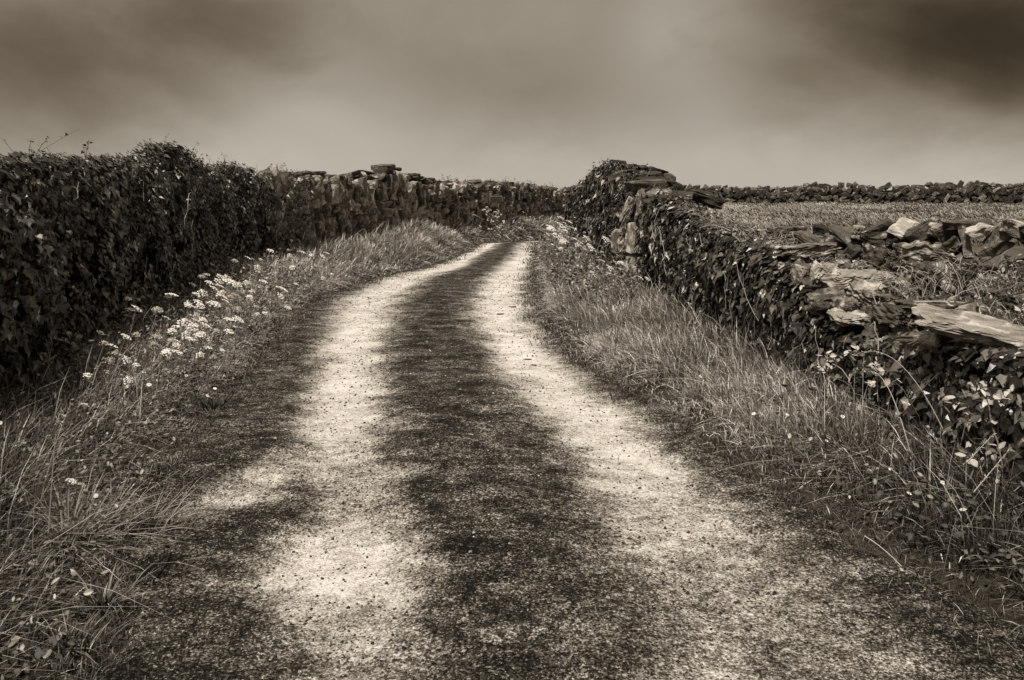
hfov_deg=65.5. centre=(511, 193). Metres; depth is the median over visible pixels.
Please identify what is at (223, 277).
umbel flower
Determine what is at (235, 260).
umbel flower
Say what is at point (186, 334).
umbel flower
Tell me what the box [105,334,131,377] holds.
umbel flower
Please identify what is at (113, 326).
weeds
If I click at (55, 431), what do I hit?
seed stalk
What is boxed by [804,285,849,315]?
loose stone
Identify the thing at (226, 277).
umbel flower
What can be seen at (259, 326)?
grass tuft
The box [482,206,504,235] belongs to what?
bush
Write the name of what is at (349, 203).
dry stone wall
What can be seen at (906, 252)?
loose stone
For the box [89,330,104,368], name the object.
umbel flower
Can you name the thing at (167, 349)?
umbel flower
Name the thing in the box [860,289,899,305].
loose stone
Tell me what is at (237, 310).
umbel flower
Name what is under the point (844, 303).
loose stone
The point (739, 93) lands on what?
sky
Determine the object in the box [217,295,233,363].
umbel flower
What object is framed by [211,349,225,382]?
umbel flower
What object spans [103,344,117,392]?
umbel flower
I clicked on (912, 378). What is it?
seed stalk
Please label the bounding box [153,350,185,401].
umbel flower
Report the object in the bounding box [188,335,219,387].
umbel flower
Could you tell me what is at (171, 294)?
umbel flower
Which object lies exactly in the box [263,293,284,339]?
umbel flower
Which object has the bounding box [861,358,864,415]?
seed stalk
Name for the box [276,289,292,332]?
umbel flower
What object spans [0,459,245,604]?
grass tuft
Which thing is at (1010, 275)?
bramble
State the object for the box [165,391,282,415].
grass tuft
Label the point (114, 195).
ivy
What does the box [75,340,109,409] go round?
umbel flower
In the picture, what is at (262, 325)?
umbel flower
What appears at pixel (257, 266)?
umbel flower
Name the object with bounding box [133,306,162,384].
umbel flower
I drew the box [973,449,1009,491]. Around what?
seed stalk
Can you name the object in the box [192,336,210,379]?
umbel flower
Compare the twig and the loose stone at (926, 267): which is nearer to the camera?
the twig
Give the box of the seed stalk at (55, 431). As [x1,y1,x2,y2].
[48,417,59,532]
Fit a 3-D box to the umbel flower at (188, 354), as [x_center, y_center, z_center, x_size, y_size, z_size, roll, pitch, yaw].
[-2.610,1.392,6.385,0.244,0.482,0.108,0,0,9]
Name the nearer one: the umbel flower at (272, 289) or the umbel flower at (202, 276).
the umbel flower at (202, 276)
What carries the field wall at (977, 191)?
on the ground at (1014, 251)
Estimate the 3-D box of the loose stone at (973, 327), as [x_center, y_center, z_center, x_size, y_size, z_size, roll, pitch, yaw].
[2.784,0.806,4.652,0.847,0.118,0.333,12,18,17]
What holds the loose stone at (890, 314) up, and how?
on the dry stone wall at (957, 233)
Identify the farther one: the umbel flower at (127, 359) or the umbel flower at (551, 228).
the umbel flower at (551, 228)
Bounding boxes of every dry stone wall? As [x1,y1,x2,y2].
[0,146,568,392]
[577,159,1023,447]
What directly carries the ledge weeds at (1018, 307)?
on the dry stone wall at (957, 233)
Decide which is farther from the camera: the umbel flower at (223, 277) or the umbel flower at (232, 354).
the umbel flower at (223, 277)
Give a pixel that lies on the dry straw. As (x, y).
(881, 548)
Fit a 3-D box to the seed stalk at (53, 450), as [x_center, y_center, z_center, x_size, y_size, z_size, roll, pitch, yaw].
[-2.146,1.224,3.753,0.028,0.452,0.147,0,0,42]
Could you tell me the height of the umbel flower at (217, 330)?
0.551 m
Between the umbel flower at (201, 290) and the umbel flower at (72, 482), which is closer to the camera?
the umbel flower at (72, 482)
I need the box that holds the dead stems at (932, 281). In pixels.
[852,249,1023,308]
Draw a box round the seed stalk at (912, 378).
[859,349,944,431]
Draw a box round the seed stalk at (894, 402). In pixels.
[864,371,910,451]
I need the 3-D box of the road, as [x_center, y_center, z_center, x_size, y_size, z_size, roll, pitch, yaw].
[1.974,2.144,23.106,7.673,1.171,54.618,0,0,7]
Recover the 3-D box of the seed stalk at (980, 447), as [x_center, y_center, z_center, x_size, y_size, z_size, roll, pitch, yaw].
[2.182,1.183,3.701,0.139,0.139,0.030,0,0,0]
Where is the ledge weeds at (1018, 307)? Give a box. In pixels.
[661,189,1023,320]
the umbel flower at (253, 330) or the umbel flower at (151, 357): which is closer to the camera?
the umbel flower at (151, 357)
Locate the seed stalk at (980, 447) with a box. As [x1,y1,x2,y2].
[967,433,995,462]
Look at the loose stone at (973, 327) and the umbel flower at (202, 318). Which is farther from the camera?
the umbel flower at (202, 318)
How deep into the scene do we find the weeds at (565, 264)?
11.98 m
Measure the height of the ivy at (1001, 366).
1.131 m
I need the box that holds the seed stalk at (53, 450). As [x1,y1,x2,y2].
[39,402,71,505]
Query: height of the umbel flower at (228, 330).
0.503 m
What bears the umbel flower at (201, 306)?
on the ground at (1014, 251)
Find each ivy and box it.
[0,128,323,417]
[441,174,563,221]
[563,157,650,270]
[599,165,669,238]
[632,184,793,358]
[736,258,1023,493]
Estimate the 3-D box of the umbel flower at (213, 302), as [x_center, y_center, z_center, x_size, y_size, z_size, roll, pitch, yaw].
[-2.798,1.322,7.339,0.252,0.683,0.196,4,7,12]
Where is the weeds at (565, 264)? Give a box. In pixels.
[538,229,639,312]
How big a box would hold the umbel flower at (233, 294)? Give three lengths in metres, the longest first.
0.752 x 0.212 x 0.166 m
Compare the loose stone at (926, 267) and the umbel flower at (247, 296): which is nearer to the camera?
the loose stone at (926, 267)
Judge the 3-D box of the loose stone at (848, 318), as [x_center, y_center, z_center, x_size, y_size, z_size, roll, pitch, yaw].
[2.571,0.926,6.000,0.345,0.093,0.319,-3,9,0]
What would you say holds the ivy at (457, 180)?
attached to the dry stone wall at (349, 203)
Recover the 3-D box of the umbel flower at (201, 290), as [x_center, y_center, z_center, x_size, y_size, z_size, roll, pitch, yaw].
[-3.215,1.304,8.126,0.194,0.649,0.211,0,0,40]
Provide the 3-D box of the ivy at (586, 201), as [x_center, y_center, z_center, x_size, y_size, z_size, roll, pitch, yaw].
[1.831,0.468,18.169,1.095,2.367,11.840,0,0,0]
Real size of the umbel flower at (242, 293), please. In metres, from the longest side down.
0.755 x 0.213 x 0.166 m
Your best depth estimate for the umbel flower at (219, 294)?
8.45 m
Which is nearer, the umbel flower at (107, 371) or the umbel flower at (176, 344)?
the umbel flower at (107, 371)
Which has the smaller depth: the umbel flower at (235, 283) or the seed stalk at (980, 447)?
the seed stalk at (980, 447)
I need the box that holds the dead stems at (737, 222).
[665,206,812,244]
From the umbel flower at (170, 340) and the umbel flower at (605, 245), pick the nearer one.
the umbel flower at (170, 340)
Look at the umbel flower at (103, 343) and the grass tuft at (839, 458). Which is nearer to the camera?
the grass tuft at (839, 458)
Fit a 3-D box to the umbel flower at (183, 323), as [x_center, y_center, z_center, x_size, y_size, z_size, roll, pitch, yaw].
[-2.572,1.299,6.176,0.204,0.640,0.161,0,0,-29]
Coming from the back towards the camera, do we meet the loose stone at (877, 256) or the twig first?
the loose stone at (877, 256)
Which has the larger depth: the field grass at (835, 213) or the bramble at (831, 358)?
the field grass at (835, 213)
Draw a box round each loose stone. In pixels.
[775,242,841,259]
[786,264,810,279]
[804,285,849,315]
[810,260,840,288]
[820,269,895,291]
[826,308,869,326]
[829,295,862,311]
[847,280,888,301]
[859,304,884,324]
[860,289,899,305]
[866,246,900,273]
[869,302,925,329]
[892,242,956,269]
[893,299,992,313]
[907,261,957,294]
[911,303,1023,350]
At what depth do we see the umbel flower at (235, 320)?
6.79 m
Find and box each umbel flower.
[57,478,76,522]
[75,334,89,368]
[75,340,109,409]
[83,373,92,399]
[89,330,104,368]
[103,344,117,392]
[104,356,118,384]
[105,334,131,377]
[113,355,131,392]
[117,376,132,412]
[118,305,142,356]
[123,308,135,339]
[124,297,131,344]
[126,332,142,387]
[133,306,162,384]
[145,334,166,406]
[146,342,158,384]
[149,350,173,414]
[151,338,189,409]
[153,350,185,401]
[159,328,180,365]
[162,348,173,398]
[165,293,177,343]
[167,318,192,392]
[167,342,181,380]
[170,337,196,384]
[178,322,202,387]
[178,331,190,372]
[181,333,205,381]
[186,289,207,320]
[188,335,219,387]
[189,303,204,342]
[190,317,207,364]
[190,351,204,400]
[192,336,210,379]
[195,346,212,390]
[198,275,206,314]
[198,354,216,400]
[200,285,218,333]
[201,328,227,389]
[202,280,213,315]
[203,301,220,354]
[207,294,226,331]
[208,329,234,379]
[211,290,225,324]
[211,290,243,355]
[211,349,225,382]
[213,274,224,310]
[213,279,234,334]
[213,318,234,366]
[217,274,229,303]
[217,293,242,367]
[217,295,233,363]
[217,315,244,389]
[219,338,232,371]
[220,281,239,308]
[221,319,247,375]
[222,259,237,302]
[224,317,243,374]
[232,306,249,354]
[236,297,260,339]
[237,341,252,382]
[240,295,252,333]
[246,305,260,356]
[249,265,260,288]
[250,279,267,325]
[252,286,287,351]
[255,312,267,337]
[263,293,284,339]
[265,277,276,308]
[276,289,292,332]
[280,306,291,339]
[284,265,295,301]
[314,254,325,293]
[543,226,554,263]
[593,236,609,267]
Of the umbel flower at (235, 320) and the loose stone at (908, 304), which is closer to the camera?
the loose stone at (908, 304)
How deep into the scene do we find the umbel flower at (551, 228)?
15.16 m
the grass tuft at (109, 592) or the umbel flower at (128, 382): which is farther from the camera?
the umbel flower at (128, 382)
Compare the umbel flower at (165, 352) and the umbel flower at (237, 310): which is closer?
the umbel flower at (165, 352)
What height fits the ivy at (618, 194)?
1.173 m
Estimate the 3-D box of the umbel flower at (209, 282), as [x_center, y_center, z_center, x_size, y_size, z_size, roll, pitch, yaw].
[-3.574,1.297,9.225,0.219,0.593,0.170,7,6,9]
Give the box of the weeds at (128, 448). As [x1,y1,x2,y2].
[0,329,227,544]
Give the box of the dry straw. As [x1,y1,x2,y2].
[864,536,901,566]
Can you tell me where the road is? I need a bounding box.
[87,241,1023,679]
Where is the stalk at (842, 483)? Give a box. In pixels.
[828,368,943,499]
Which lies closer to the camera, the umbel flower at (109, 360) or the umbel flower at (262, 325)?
the umbel flower at (109, 360)
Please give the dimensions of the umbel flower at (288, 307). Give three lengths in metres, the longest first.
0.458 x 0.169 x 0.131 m
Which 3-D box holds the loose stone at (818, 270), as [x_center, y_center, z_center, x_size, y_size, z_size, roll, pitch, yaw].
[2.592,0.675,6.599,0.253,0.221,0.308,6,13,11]
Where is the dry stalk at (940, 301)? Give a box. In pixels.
[916,301,963,302]
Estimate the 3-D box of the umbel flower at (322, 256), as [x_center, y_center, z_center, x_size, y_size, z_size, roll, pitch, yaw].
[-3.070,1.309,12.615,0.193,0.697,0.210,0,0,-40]
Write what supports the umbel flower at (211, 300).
on the ground at (1014, 251)
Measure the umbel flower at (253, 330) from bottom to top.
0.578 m
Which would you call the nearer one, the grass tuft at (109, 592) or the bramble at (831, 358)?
the grass tuft at (109, 592)
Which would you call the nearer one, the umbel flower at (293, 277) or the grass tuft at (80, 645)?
the grass tuft at (80, 645)
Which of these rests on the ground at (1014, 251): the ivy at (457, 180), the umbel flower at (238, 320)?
the umbel flower at (238, 320)
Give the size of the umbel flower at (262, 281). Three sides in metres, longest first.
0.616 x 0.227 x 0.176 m
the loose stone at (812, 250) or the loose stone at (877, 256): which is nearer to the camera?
the loose stone at (877, 256)
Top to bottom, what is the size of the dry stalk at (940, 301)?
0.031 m
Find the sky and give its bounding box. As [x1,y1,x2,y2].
[0,0,1023,191]
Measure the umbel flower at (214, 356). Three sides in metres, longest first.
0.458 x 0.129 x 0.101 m
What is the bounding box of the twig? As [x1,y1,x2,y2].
[137,545,169,579]
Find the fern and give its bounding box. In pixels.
[931,261,989,295]
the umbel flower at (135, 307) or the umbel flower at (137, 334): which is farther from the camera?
the umbel flower at (135, 307)
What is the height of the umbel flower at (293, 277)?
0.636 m
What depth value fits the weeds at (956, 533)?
3.90 m
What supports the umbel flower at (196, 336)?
on the ground at (1014, 251)
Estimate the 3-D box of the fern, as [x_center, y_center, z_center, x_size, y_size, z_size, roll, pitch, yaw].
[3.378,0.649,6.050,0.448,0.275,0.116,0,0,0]
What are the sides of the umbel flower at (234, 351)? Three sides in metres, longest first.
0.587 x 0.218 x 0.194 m
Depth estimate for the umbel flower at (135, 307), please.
6.61 m
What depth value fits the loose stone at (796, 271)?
6.70 m
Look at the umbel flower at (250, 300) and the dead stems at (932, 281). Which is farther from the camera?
the umbel flower at (250, 300)
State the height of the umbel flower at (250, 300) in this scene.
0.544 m
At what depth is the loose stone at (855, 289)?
6.27 m
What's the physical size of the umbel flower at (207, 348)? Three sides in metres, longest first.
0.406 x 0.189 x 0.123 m
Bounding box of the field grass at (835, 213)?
[701,200,1023,245]
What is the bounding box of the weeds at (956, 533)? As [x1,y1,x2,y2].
[763,370,1023,590]
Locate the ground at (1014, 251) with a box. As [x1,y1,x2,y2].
[0,205,1023,679]
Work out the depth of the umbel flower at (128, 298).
7.06 m
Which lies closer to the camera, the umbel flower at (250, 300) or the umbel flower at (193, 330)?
the umbel flower at (193, 330)
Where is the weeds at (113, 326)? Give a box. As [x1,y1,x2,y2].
[38,244,340,393]
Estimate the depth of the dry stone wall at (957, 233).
7.30 m
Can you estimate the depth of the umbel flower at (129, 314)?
7.18 m
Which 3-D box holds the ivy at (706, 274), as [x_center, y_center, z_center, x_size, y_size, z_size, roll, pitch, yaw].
[2.195,0.763,9.003,0.784,1.771,3.957,0,0,-9]
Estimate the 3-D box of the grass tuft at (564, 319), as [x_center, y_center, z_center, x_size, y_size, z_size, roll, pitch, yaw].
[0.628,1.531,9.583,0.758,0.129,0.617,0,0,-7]
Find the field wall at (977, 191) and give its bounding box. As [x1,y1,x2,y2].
[560,180,1023,203]
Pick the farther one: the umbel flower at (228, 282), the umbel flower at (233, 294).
the umbel flower at (228, 282)
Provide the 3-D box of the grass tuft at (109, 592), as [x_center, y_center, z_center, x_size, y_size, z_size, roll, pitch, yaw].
[-1.570,1.534,3.060,0.501,0.151,0.532,0,0,33]
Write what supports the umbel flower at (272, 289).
on the ground at (1014, 251)
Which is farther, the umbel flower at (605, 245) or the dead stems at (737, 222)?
the umbel flower at (605, 245)
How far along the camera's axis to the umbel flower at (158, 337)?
5.51 m
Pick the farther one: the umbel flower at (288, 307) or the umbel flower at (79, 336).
the umbel flower at (288, 307)
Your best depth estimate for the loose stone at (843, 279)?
6.44 m
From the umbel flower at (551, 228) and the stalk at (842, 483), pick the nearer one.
the stalk at (842, 483)
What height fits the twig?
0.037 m
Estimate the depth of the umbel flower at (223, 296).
7.99 m
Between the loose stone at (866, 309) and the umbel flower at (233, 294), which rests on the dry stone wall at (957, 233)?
the loose stone at (866, 309)
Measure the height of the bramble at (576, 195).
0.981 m
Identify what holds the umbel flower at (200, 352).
on the ground at (1014, 251)
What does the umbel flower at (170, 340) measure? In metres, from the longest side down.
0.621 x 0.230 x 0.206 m
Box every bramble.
[569,160,616,208]
[812,343,884,397]
[940,376,1023,479]
[994,250,1023,292]
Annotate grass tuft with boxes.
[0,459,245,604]
[2,594,164,672]
[9,562,164,634]
[85,487,242,542]
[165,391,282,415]
[246,323,287,331]
[538,316,573,327]
[768,426,919,485]
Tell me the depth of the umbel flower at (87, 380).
5.38 m
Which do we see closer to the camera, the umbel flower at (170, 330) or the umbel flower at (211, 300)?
the umbel flower at (170, 330)

